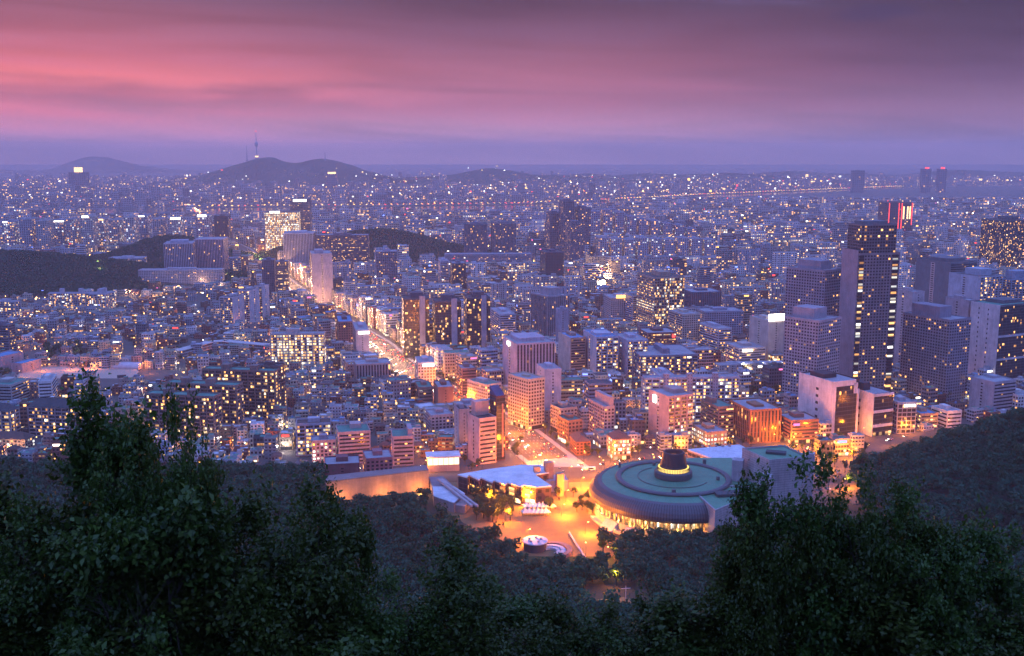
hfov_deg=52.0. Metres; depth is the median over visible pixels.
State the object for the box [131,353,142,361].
walk up flats
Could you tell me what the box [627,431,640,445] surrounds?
walk up flats
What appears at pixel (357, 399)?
house
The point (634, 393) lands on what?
walk up flats
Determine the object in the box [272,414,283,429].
walk up flats
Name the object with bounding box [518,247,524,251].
walk up flats
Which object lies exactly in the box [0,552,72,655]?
broadleaf tree
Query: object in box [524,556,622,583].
lawn
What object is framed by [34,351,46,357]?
walk up flats
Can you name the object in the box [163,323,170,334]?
walk up flats
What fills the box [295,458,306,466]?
house
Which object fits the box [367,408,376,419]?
house
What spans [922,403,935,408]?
walk up flats
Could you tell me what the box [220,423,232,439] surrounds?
walk up flats
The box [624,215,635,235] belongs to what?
apartment slab
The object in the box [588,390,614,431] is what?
building
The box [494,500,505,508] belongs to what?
street tree
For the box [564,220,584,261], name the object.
apartment tower
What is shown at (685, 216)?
apartment block
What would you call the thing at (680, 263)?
office block
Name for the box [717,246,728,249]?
office block
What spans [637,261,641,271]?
office block
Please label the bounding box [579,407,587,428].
walk up flats
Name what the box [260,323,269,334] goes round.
walk up flats
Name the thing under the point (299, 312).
office block
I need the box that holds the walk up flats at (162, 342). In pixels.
[156,337,168,349]
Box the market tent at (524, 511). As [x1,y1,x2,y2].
[520,508,527,514]
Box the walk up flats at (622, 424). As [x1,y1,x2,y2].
[617,414,630,431]
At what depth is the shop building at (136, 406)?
1004.38 m
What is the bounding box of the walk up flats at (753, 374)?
[751,372,758,377]
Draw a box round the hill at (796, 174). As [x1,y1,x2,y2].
[754,170,1023,178]
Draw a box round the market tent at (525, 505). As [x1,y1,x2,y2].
[522,501,528,508]
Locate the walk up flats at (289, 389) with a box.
[286,384,296,397]
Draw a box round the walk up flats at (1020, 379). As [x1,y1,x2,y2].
[1013,376,1023,383]
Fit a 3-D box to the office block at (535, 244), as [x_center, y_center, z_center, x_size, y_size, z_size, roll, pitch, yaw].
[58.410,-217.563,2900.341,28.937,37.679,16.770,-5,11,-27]
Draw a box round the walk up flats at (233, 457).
[222,454,239,462]
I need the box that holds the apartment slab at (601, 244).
[595,236,608,255]
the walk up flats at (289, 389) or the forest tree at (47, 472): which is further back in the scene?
the walk up flats at (289, 389)
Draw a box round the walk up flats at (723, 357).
[721,353,725,361]
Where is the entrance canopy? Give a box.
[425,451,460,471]
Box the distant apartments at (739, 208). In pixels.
[0,196,1023,266]
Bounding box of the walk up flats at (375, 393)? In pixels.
[368,390,378,408]
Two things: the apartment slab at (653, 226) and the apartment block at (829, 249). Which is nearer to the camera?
the apartment block at (829, 249)
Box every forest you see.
[0,228,490,296]
[1,407,1023,639]
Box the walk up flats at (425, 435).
[421,430,434,444]
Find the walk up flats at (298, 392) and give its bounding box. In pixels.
[293,386,304,400]
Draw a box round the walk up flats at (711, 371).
[707,368,715,373]
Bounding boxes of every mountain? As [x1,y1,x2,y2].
[0,156,212,173]
[129,157,465,188]
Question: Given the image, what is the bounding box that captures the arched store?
[111,362,143,369]
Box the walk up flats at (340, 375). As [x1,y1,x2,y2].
[335,371,345,379]
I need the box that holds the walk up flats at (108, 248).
[104,245,118,252]
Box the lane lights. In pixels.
[9,245,918,448]
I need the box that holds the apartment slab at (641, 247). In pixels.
[635,236,648,260]
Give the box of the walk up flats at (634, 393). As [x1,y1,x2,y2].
[630,388,640,407]
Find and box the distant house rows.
[0,259,908,465]
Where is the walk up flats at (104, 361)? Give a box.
[98,354,109,367]
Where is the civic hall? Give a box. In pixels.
[353,357,390,378]
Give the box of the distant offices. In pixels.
[0,196,1023,247]
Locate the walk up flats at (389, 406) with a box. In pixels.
[383,398,395,421]
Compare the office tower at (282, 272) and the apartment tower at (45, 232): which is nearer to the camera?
the office tower at (282, 272)
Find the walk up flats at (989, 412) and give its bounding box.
[983,409,1000,418]
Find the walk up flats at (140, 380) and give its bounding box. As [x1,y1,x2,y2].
[133,374,144,385]
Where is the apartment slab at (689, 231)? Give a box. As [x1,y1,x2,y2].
[684,227,695,236]
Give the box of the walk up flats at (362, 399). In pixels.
[360,393,371,405]
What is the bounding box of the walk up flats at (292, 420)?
[288,414,300,430]
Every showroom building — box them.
[798,370,858,435]
[857,379,893,436]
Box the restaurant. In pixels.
[606,430,631,459]
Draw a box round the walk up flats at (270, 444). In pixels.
[264,433,278,458]
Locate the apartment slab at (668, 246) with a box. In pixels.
[662,237,674,255]
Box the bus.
[582,466,595,469]
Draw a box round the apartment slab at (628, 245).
[622,237,634,257]
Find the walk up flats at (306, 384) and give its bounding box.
[297,380,310,394]
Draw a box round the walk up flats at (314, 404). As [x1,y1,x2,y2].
[310,399,321,413]
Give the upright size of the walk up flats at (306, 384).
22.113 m
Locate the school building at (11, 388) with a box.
[0,377,30,401]
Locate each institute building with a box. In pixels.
[109,255,146,261]
[968,374,1016,409]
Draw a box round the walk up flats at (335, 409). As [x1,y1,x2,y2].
[329,402,341,418]
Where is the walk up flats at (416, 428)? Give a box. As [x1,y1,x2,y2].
[411,423,420,441]
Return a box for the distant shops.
[0,196,1023,462]
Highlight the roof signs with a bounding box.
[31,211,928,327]
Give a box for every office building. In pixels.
[38,373,57,397]
[74,374,87,398]
[311,433,335,462]
[315,233,369,269]
[325,454,359,482]
[335,421,370,462]
[336,314,352,342]
[352,321,368,352]
[363,448,392,471]
[391,423,413,465]
[415,355,435,386]
[415,380,432,402]
[425,407,452,431]
[433,379,453,402]
[438,258,448,282]
[450,260,465,288]
[454,402,469,444]
[457,362,476,396]
[467,376,500,399]
[468,399,495,463]
[491,307,515,331]
[502,332,554,384]
[508,371,544,429]
[537,362,560,407]
[540,249,563,275]
[555,306,568,341]
[558,331,585,371]
[603,293,624,321]
[625,292,636,326]
[668,308,699,344]
[684,287,720,306]
[698,321,731,352]
[891,395,916,433]
[893,287,924,364]
[915,255,976,304]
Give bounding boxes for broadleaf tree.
[0,452,143,655]
[0,480,79,655]
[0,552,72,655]
[0,555,235,655]
[17,362,241,655]
[75,408,179,636]
[101,531,357,655]
[129,378,240,654]
[159,411,239,655]
[184,462,374,655]
[184,541,404,655]
[298,471,385,643]
[331,558,446,655]
[364,630,397,655]
[374,593,470,655]
[393,517,518,655]
[414,569,580,655]
[453,575,583,655]
[511,608,572,655]
[537,601,633,655]
[579,587,724,655]
[611,560,787,655]
[617,610,786,655]
[633,548,771,655]
[701,501,789,655]
[709,442,886,655]
[716,465,836,655]
[718,561,976,655]
[788,454,910,652]
[789,466,973,655]
[828,565,1023,655]
[869,475,1018,655]
[921,599,1004,655]
[922,520,1023,652]
[968,609,1023,655]
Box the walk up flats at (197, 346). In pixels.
[190,341,202,351]
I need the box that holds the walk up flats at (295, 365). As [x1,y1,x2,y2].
[290,361,300,370]
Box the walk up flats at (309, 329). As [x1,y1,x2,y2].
[303,327,313,330]
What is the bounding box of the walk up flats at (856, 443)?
[848,432,864,455]
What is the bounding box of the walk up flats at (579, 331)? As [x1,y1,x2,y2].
[577,328,585,334]
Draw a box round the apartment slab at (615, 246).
[608,236,621,255]
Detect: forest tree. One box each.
[0,455,12,466]
[0,476,8,488]
[6,452,20,465]
[11,462,28,478]
[35,457,52,464]
[35,459,51,467]
[37,466,54,477]
[39,469,56,487]
[340,509,356,518]
[341,499,350,509]
[349,492,362,506]
[350,499,361,506]
[360,494,375,509]
[362,516,380,527]
[379,496,395,509]
[399,540,428,560]
[404,502,420,524]
[410,549,431,563]
[416,487,431,499]
[418,494,429,507]
[420,512,439,533]
[428,526,452,546]
[432,502,448,522]
[435,513,460,532]
[440,513,457,529]
[456,524,471,534]
[466,538,480,549]
[470,547,490,568]
[477,546,490,566]
[483,551,501,568]
[483,571,505,591]
[486,521,504,541]
[491,541,507,556]
[504,549,516,556]
[513,552,525,561]
[527,561,540,570]
[527,569,540,579]
[535,575,547,581]
[556,577,572,587]
[556,580,569,589]
[557,563,579,587]
[578,572,593,585]
[579,557,603,581]
[596,533,609,550]
[634,533,649,549]
[636,577,663,598]
[645,526,659,538]
[655,527,667,536]
[667,530,677,541]
[670,553,684,565]
[688,566,702,579]
[688,583,698,591]
[707,555,721,569]
[710,524,734,542]
[853,453,867,465]
[871,507,885,515]
[873,493,883,506]
[879,452,888,463]
[882,498,894,509]
[893,472,905,484]
[925,508,939,520]
[937,426,951,432]
[950,429,962,443]
[958,457,966,467]
[961,508,975,520]
[967,511,979,525]
[969,498,994,518]
[973,417,986,431]
[1002,414,1012,423]
[1013,409,1023,421]
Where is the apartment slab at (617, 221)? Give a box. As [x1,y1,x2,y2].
[612,211,623,232]
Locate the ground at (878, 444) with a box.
[0,164,1023,655]
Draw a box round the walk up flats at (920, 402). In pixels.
[912,399,923,405]
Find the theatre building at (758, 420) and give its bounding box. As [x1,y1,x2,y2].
[729,398,781,443]
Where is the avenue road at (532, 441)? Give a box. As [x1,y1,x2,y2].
[239,244,566,460]
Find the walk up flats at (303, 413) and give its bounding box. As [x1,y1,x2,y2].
[296,409,308,417]
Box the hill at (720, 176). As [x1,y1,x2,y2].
[568,173,828,183]
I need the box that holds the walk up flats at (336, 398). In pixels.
[329,393,340,403]
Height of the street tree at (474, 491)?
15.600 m
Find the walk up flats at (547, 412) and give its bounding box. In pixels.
[544,405,550,422]
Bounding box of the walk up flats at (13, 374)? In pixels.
[2,372,16,377]
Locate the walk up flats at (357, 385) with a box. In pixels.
[352,383,361,396]
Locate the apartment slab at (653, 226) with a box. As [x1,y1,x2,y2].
[648,219,659,235]
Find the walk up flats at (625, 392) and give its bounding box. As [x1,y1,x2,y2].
[618,387,629,398]
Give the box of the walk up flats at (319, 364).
[316,362,324,373]
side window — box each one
[814,385,818,417]
[857,396,860,426]
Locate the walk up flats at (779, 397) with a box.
[774,392,783,404]
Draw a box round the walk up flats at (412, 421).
[404,419,414,427]
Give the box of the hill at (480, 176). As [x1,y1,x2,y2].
[403,168,660,187]
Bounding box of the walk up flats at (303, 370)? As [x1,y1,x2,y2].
[296,369,307,375]
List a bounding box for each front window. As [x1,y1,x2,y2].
[459,478,466,493]
[470,479,478,493]
[482,481,491,491]
[495,484,504,501]
[508,486,520,503]
[525,488,534,503]
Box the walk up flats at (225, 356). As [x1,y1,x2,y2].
[220,350,230,363]
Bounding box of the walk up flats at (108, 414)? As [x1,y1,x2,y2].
[106,409,112,422]
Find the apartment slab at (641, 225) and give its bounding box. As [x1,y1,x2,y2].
[636,217,647,234]
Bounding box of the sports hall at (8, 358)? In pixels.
[0,350,23,372]
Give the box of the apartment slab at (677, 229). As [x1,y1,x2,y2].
[672,223,683,235]
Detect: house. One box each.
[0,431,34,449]
[20,426,28,432]
[23,341,33,350]
[67,387,74,397]
[112,383,122,394]
[118,393,130,404]
[131,390,141,397]
[144,359,153,368]
[164,374,173,380]
[211,450,225,458]
[219,444,230,454]
[221,436,232,446]
[230,449,242,459]
[231,355,238,359]
[233,424,240,436]
[234,445,247,451]
[237,425,247,439]
[237,436,249,447]
[241,447,249,459]
[246,454,258,461]
[250,446,263,456]
[267,420,279,432]
[268,426,280,434]
[270,452,281,460]
[274,459,286,467]
[284,417,287,426]
[287,396,296,406]
[287,407,292,416]
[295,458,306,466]
[300,394,309,400]
[309,393,317,399]
[316,406,326,415]
[321,392,325,402]
[327,367,335,372]
[340,388,345,399]
[342,396,351,402]
[342,410,347,418]
[343,390,352,397]
[348,379,357,388]
[352,397,359,405]
[363,418,372,431]
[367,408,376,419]
[370,417,381,428]
[374,409,382,418]
[375,423,386,435]
[377,431,387,443]
[379,441,390,451]
[384,435,390,441]
[385,425,393,434]
[391,421,399,428]
[394,419,403,427]
[414,441,423,451]
[420,447,429,457]
[428,437,437,451]
[455,444,467,457]
[505,435,508,449]
[569,431,590,455]
[643,434,655,447]
[960,398,968,408]
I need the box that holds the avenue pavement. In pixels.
[238,243,588,466]
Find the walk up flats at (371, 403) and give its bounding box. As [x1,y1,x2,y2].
[364,397,377,410]
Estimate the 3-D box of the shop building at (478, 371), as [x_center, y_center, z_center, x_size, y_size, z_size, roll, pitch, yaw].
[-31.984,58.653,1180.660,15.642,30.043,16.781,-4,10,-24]
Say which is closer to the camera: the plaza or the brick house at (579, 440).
the plaza
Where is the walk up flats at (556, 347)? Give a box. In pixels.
[555,342,557,352]
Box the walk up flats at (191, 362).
[186,357,197,374]
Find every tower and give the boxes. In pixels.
[1,219,19,245]
[18,217,38,246]
[35,218,55,248]
[54,218,67,243]
[66,217,81,244]
[68,167,89,186]
[80,214,99,245]
[98,217,109,245]
[109,218,124,244]
[123,215,139,242]
[137,213,152,238]
[152,217,167,235]
[167,216,184,235]
[195,213,212,237]
[214,214,230,237]
[219,293,244,323]
[238,286,259,323]
[254,131,258,158]
[254,283,269,319]
[261,257,275,296]
[264,210,300,250]
[275,259,289,291]
[283,230,315,264]
[290,197,311,230]
[309,248,332,302]
[327,172,337,188]
[375,249,397,282]
[401,291,429,357]
[432,293,461,344]
[464,290,489,346]
[490,385,504,460]
[531,285,569,336]
[544,222,545,247]
[546,210,558,248]
[559,199,573,246]
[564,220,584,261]
[574,205,590,254]
[636,269,684,327]
[749,313,784,360]
[782,258,840,362]
[782,304,840,393]
[838,220,899,390]
[850,170,864,192]
[878,201,912,231]
[899,302,971,401]
[919,167,931,192]
[935,167,946,192]
[945,295,978,316]
[948,267,1002,299]
[968,296,1023,377]
[979,215,1023,268]
[1001,269,1023,300]
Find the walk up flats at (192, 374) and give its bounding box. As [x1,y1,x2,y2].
[188,372,201,376]
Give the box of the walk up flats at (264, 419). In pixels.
[251,417,266,431]
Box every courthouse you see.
[163,239,196,267]
[194,237,228,269]
[464,222,487,252]
[491,221,515,252]
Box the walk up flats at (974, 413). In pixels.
[966,406,983,421]
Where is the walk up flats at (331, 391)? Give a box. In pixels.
[326,387,338,402]
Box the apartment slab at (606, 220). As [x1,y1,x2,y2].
[600,208,611,234]
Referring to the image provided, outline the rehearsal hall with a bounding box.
[687,444,745,457]
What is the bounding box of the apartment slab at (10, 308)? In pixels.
[0,298,21,319]
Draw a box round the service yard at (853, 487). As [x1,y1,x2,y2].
[813,465,891,506]
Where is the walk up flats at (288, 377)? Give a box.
[286,374,296,383]
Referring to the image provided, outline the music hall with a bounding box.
[429,476,478,512]
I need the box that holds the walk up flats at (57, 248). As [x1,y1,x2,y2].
[51,246,60,251]
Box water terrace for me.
[546,541,571,557]
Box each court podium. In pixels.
[138,267,224,283]
[444,252,531,262]
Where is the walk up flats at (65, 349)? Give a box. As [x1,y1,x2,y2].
[61,345,71,354]
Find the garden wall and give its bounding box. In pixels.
[569,532,585,557]
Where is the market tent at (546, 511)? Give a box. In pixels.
[543,508,550,514]
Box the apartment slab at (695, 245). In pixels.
[688,236,701,255]
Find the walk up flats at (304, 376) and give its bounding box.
[299,372,309,379]
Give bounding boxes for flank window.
[974,306,979,371]
[984,307,988,365]
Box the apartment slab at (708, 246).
[702,237,715,255]
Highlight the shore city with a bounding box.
[0,168,1023,207]
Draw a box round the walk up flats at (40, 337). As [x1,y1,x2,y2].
[35,332,46,345]
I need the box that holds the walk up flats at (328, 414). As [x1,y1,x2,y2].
[318,412,332,418]
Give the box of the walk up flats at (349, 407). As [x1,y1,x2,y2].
[345,402,358,418]
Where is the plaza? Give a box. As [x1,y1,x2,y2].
[447,482,617,559]
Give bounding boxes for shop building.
[19,398,33,427]
[60,373,75,397]
[82,371,95,380]
[99,390,112,410]
[115,405,133,421]
[132,400,145,425]
[135,321,148,338]
[141,331,155,349]
[147,379,161,391]
[151,383,164,389]
[169,324,180,344]
[197,349,208,358]
[197,354,208,375]
[209,354,219,360]
[209,358,221,365]
[246,358,257,366]
[249,263,257,276]
[250,428,262,448]
[251,269,258,279]
[253,433,265,446]
[256,274,261,284]
[273,292,275,302]
[276,291,289,308]
[279,297,290,306]
[279,427,294,449]
[288,297,299,314]
[290,301,303,316]
[290,376,301,384]
[291,291,296,297]
[294,401,309,414]
[296,288,307,298]
[301,264,309,284]
[303,294,316,314]
[308,304,317,316]
[310,366,323,387]
[312,313,325,330]
[316,318,330,340]
[318,303,334,313]
[320,381,333,386]
[324,310,335,319]
[329,319,334,327]
[330,339,343,353]
[331,417,345,436]
[334,289,344,305]
[335,291,349,307]
[335,311,347,340]
[341,351,359,369]
[343,280,356,294]
[344,357,362,370]
[350,297,358,315]
[354,409,366,422]
[359,295,372,321]
[362,353,377,358]
[370,305,384,328]
[371,375,389,383]
[376,307,388,330]
[379,377,385,397]
[380,311,384,333]
[382,390,393,415]
[386,375,410,404]
[392,328,396,340]
[397,319,401,343]
[397,397,414,403]
[397,402,409,420]
[400,327,401,346]
[406,398,424,407]
[410,378,421,398]
[414,402,434,422]
[420,342,436,355]
[422,403,448,427]
[430,344,446,357]
[434,347,452,373]
[441,428,453,433]
[444,402,452,412]
[450,344,468,349]
[453,398,473,427]
[467,349,476,354]
[469,345,480,349]
[476,366,490,376]
[481,367,503,389]
[486,363,502,368]
[497,331,508,338]
[502,385,507,407]
[550,401,576,432]
[557,413,582,444]
[568,397,581,416]
[569,321,579,331]
[580,314,591,321]
[581,368,592,378]
[593,428,613,447]
[596,285,608,297]
[604,320,614,331]
[607,370,620,380]
[610,374,622,390]
[612,391,619,398]
[614,399,625,428]
[623,380,631,388]
[628,414,644,443]
[631,377,640,388]
[632,408,647,434]
[636,395,640,409]
[671,431,688,451]
[692,422,726,447]
[694,367,706,373]
[700,233,706,237]
[713,349,720,367]
[715,371,730,373]
[733,333,745,341]
[737,367,751,388]
[743,239,755,244]
[749,393,760,397]
[751,377,763,392]
[752,362,764,373]
[759,387,774,403]
[774,402,783,406]
[783,392,797,406]
[784,405,797,411]
[813,435,833,457]
[818,419,831,436]
[829,433,849,455]
[891,377,906,392]
[894,390,908,397]
[907,392,920,399]
[921,385,937,404]
[948,399,964,417]
[965,373,978,399]
[977,365,992,374]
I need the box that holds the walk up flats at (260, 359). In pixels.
[254,357,264,361]
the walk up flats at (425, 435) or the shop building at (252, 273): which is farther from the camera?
the shop building at (252, 273)
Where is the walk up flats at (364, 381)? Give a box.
[360,376,371,388]
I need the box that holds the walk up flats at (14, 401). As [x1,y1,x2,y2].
[2,399,19,404]
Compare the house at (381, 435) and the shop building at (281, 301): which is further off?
the shop building at (281, 301)
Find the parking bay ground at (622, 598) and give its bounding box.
[596,596,630,602]
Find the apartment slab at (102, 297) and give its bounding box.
[89,287,116,308]
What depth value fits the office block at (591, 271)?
2219.62 m
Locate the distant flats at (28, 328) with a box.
[0,196,1023,464]
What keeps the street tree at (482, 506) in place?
on the ground at (878, 444)
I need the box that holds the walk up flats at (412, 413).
[407,406,418,422]
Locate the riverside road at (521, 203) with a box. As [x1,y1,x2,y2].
[194,186,902,206]
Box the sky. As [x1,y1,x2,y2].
[0,0,1023,164]
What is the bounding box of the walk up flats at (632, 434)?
[624,430,636,451]
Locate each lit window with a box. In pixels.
[428,458,432,464]
[433,458,437,464]
[438,458,442,464]
[444,458,448,464]
[449,458,453,464]
[454,457,458,463]
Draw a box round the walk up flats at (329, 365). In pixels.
[324,361,332,372]
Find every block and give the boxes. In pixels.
[0,216,8,220]
[6,244,23,249]
[6,247,22,250]
[14,208,26,218]
[33,246,44,250]
[41,213,50,216]
[58,205,70,209]
[60,246,75,253]
[67,209,75,213]
[73,243,87,254]
[75,244,86,254]
[76,207,87,213]
[123,211,137,216]
[184,227,193,236]
[185,217,194,224]
[229,210,240,218]
[230,257,248,269]
[238,261,248,270]
[243,227,253,244]
[250,211,263,220]
[252,222,261,232]
[254,259,261,265]
[293,262,299,278]
[294,308,306,324]
[299,262,307,281]
[312,224,325,234]
[317,220,323,224]
[319,218,333,224]
[326,224,336,233]
[332,259,350,280]
[332,288,341,303]
[333,277,343,288]
[340,223,353,231]
[343,293,353,310]
[344,222,355,232]
[353,261,364,274]
[354,224,364,230]
[355,209,368,218]
[355,213,367,220]
[356,302,358,319]
[357,284,379,296]
[363,303,374,324]
[364,262,375,274]
[367,305,377,326]
[372,220,379,225]
[372,275,389,284]
[373,295,388,304]
[374,245,388,262]
[379,211,391,219]
[382,221,399,229]
[383,311,398,335]
[384,215,395,222]
[387,307,401,318]
[389,219,403,229]
[397,244,408,258]
[397,256,411,268]
[399,215,409,219]
[400,217,413,229]
[402,275,419,289]
[404,208,412,212]
[405,225,412,230]
[409,219,424,230]
[415,227,423,231]
[418,215,428,220]
[420,253,434,267]
[421,285,444,302]
[422,268,435,284]
[424,229,438,236]
[425,221,431,225]
[425,343,436,355]
[428,282,450,292]
[429,321,432,341]
[431,210,436,215]
[441,230,454,243]
[443,349,469,380]
[446,221,456,227]
[449,291,464,298]
[456,353,476,382]
[460,227,463,244]
[460,299,463,324]
[461,399,470,412]
[463,212,476,219]
[471,261,484,276]
[477,345,497,366]
[480,218,495,231]
[490,280,508,300]
[507,260,528,278]
[514,217,527,225]
[514,283,533,296]
[515,301,530,313]
[516,222,519,235]
[516,239,526,248]
[520,225,533,234]
[522,286,539,302]
[522,309,530,321]
[525,245,535,260]
[527,242,538,247]
[527,261,539,269]
[529,231,537,241]
[530,238,543,247]
[531,219,544,231]
[531,273,556,285]
[534,212,545,221]
[536,285,568,293]
[538,231,543,238]
[555,245,564,258]
[561,375,582,400]
[564,275,581,295]
[577,264,583,278]
[584,245,588,255]
[584,255,605,268]
[584,263,599,281]
[584,379,611,407]
[590,245,594,254]
[590,316,622,326]
[593,368,615,378]
[600,255,609,266]
[608,259,619,275]
[610,256,628,268]
[617,289,629,292]
[621,208,629,214]
[637,213,649,218]
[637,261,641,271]
[641,234,658,236]
[642,258,666,271]
[648,255,665,258]
[652,266,679,274]
[659,215,666,221]
[661,254,678,265]
[670,257,686,275]
[673,203,681,207]
[675,220,685,226]
[680,212,693,219]
[684,219,692,226]
[684,306,708,309]
[685,255,699,267]
[686,346,713,369]
[691,206,702,212]
[697,266,710,287]
[698,221,708,227]
[700,255,716,268]
[701,257,715,281]
[702,214,716,224]
[707,231,717,244]
[711,218,725,230]
[714,223,727,234]
[714,248,737,271]
[714,362,741,373]
[717,209,729,214]
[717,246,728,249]
[720,234,733,245]
[721,278,752,298]
[722,292,754,314]
[723,216,734,227]
[725,214,737,227]
[727,228,733,232]
[729,284,759,303]
[730,265,746,273]
[734,291,751,324]
[735,244,751,249]
[736,235,746,243]
[737,248,760,273]
[739,217,747,223]
[739,240,754,245]
[742,230,750,235]
[743,224,756,230]
[751,230,765,239]
[751,245,760,248]
[755,218,762,224]
[756,226,763,230]
[760,256,766,262]
[762,362,782,391]
[763,245,781,260]
[766,213,779,216]
[768,279,785,299]
[770,238,790,251]
[772,221,785,228]
[772,251,796,275]
[773,232,792,239]
[778,207,789,215]
[780,411,818,443]
[781,224,794,232]
[789,237,806,244]
[790,243,795,251]
[792,226,808,237]
[795,244,810,258]
[805,253,828,259]
[806,235,819,244]
[807,249,820,254]
[817,241,836,261]
[818,219,832,225]
[819,238,829,241]
[820,203,832,208]
[831,227,846,240]
[835,221,847,228]
[836,251,841,262]
[840,240,847,250]
[855,208,866,215]
[866,212,877,219]
[871,208,877,212]
[896,229,903,242]
[896,247,905,263]
[898,262,909,287]
[904,240,915,252]
[905,231,917,237]
[907,242,919,256]
[909,266,915,286]
[910,224,920,230]
[912,207,919,215]
[912,221,926,224]
[913,226,920,231]
[914,218,928,224]
[915,406,937,427]
[917,216,931,222]
[919,250,932,257]
[920,223,934,237]
[929,252,950,255]
[931,403,961,427]
[932,242,938,250]
[933,248,945,253]
[934,226,947,239]
[935,223,950,228]
[937,241,955,255]
[938,212,947,221]
[949,210,962,220]
[949,236,954,241]
[954,229,966,235]
[955,234,969,243]
[955,238,968,256]
[962,212,967,217]
[965,259,978,266]
[966,254,978,258]
[969,227,975,236]
[972,241,979,248]
[975,227,980,237]
[979,258,987,263]
[979,262,997,268]
[992,268,999,273]
[998,265,1016,275]
[1012,388,1023,407]
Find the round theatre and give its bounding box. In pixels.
[589,445,814,546]
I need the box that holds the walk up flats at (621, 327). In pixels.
[616,324,625,332]
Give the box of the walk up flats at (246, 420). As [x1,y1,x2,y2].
[242,416,254,429]
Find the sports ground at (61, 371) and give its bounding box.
[17,365,138,377]
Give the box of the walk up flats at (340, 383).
[333,379,346,389]
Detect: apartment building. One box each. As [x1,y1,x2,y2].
[0,321,16,350]
[0,402,20,430]
[27,398,93,436]
[144,387,222,439]
[165,376,244,423]
[202,363,281,418]
[256,361,286,405]
[270,328,325,371]
[295,416,330,455]
[583,329,618,371]
[615,332,647,378]
[633,343,697,378]
[648,384,692,445]
[650,367,673,375]
[696,306,743,334]
[739,386,749,398]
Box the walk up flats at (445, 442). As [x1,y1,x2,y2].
[438,434,453,450]
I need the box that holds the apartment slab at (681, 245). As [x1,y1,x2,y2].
[674,236,688,255]
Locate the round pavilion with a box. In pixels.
[522,535,547,552]
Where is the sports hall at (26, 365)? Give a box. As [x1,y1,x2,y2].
[11,358,41,372]
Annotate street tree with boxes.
[469,497,480,514]
[471,485,480,499]
[473,507,480,519]
[475,458,481,464]
[478,494,487,504]
[479,502,488,517]
[481,497,490,507]
[483,511,491,520]
[484,484,494,493]
[484,504,492,520]
[489,504,500,521]
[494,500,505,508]
[496,494,507,513]
[497,489,506,496]
[502,504,514,520]
[507,495,515,504]
[517,493,527,500]
[545,497,553,509]
[554,486,561,494]
[569,487,577,495]
[572,501,579,511]
[581,500,590,507]
[583,489,589,497]
[587,502,595,509]
[595,448,602,456]
[634,444,641,454]
[727,437,735,443]
[789,441,798,448]
[830,453,838,466]
[842,460,847,472]
[854,448,865,452]
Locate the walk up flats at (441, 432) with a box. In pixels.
[438,430,452,434]
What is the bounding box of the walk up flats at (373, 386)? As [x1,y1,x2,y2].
[370,383,379,396]
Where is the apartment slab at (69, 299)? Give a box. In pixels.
[48,288,92,308]
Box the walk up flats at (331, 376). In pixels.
[324,371,335,380]
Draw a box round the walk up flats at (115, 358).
[110,353,120,367]
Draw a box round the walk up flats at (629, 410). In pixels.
[626,407,632,414]
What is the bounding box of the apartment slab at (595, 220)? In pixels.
[591,210,599,232]
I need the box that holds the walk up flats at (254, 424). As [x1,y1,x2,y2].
[250,420,264,433]
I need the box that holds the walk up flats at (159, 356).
[154,350,164,365]
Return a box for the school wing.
[175,340,269,358]
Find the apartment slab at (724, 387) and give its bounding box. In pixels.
[641,372,739,422]
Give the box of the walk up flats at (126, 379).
[122,376,135,389]
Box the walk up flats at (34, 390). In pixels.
[29,378,39,397]
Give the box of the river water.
[0,184,1023,215]
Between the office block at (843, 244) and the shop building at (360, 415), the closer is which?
the shop building at (360, 415)
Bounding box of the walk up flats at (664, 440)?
[657,432,671,452]
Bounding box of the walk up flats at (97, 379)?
[87,375,100,393]
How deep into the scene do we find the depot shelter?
1328.78 m
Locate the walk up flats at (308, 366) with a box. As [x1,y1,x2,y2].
[303,362,314,375]
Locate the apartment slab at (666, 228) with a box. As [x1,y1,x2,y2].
[660,221,671,235]
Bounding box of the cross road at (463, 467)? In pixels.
[310,435,900,473]
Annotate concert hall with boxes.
[325,465,428,499]
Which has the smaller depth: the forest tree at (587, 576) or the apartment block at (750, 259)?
the forest tree at (587, 576)
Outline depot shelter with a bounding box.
[726,360,782,368]
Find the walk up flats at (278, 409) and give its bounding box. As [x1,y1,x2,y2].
[274,405,286,417]
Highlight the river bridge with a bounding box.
[184,204,200,213]
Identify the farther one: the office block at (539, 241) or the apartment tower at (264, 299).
the office block at (539, 241)
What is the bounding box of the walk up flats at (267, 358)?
[264,356,270,360]
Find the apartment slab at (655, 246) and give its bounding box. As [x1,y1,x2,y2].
[648,236,661,255]
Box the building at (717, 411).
[700,395,733,435]
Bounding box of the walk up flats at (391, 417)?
[386,412,397,427]
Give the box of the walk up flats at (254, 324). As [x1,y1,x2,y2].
[250,320,260,330]
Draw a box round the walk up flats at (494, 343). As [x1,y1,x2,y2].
[486,340,497,347]
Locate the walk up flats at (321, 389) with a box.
[316,385,327,398]
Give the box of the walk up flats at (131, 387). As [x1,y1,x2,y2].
[123,382,136,394]
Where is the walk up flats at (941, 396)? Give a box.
[937,392,945,403]
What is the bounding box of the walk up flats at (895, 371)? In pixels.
[893,368,899,375]
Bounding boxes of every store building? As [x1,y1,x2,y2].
[638,327,675,344]
[725,341,765,366]
[768,351,782,360]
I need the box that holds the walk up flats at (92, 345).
[87,340,99,351]
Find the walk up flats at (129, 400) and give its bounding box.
[126,396,137,404]
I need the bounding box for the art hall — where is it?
[457,460,567,504]
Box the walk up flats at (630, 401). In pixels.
[622,397,634,407]
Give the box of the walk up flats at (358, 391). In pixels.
[354,387,363,396]

